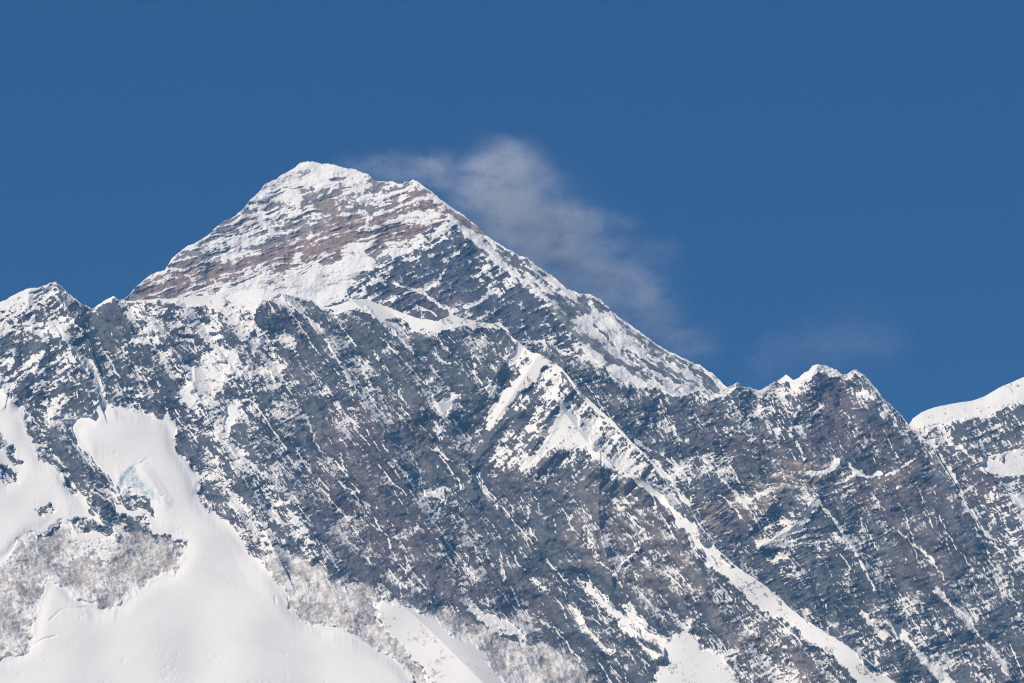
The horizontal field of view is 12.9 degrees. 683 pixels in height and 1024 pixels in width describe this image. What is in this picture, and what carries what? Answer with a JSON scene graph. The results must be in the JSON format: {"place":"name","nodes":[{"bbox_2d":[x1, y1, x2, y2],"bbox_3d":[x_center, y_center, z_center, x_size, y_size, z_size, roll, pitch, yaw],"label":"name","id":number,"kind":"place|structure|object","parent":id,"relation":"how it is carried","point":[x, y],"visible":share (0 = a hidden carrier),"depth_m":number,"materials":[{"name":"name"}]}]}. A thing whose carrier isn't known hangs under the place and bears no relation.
{"place":"outdoors","nodes":[
{"label":"outdoors","id":0,"kind":"place"},
{"bbox_2d":[122,161,726,395],"bbox_3d":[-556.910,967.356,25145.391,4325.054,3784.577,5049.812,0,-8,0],"label":"mountain peak","id":1,"kind":"structure","parent":0,"point":[325,235],"depth_m":24352.90,"materials":[{"name":"white snow"}]},
{"bbox_2d":[0,282,894,682],"bbox_3d":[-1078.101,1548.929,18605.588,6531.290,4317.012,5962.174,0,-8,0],"label":"rock wall","id":2,"kind":"structure","parent":0,"point":[452,498],"depth_m":20162.36,"materials":[{"name":"rock"},{"name":"snow"}]},
{"bbox_2d":[0,374,414,682],"bbox_3d":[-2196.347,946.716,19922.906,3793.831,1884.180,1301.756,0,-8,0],"label":"glacier","id":3,"kind":"object","parent":2,"relation":"on","point":[215,609],"visible":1,"depth_m":19748.17,"materials":[{"name":"white snow"}]},
{"bbox_2d":[0,0,1023,423],"label":"sky","id":4,"kind":"structure","parent":0,"point":[764,191],"materials":[{"name":"blue"}]},
{"bbox_2d":[520,339,1023,682],"bbox_3d":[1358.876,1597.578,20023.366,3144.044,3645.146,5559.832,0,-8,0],"label":"mountain ridge","id":5,"kind":"structure","parent":0,"point":[828,500],"depth_m":20976.32,"materials":[{"name":"grey stone"}]},
{"bbox_2d":[909,377,1023,591],"bbox_3d":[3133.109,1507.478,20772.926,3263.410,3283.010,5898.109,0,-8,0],"label":"snow dome","id":6,"kind":"structure","parent":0,"point":[977,445],"depth_m":21081.93,"materials":[{"name":"snow"},{"name":"rock"}]}
]}

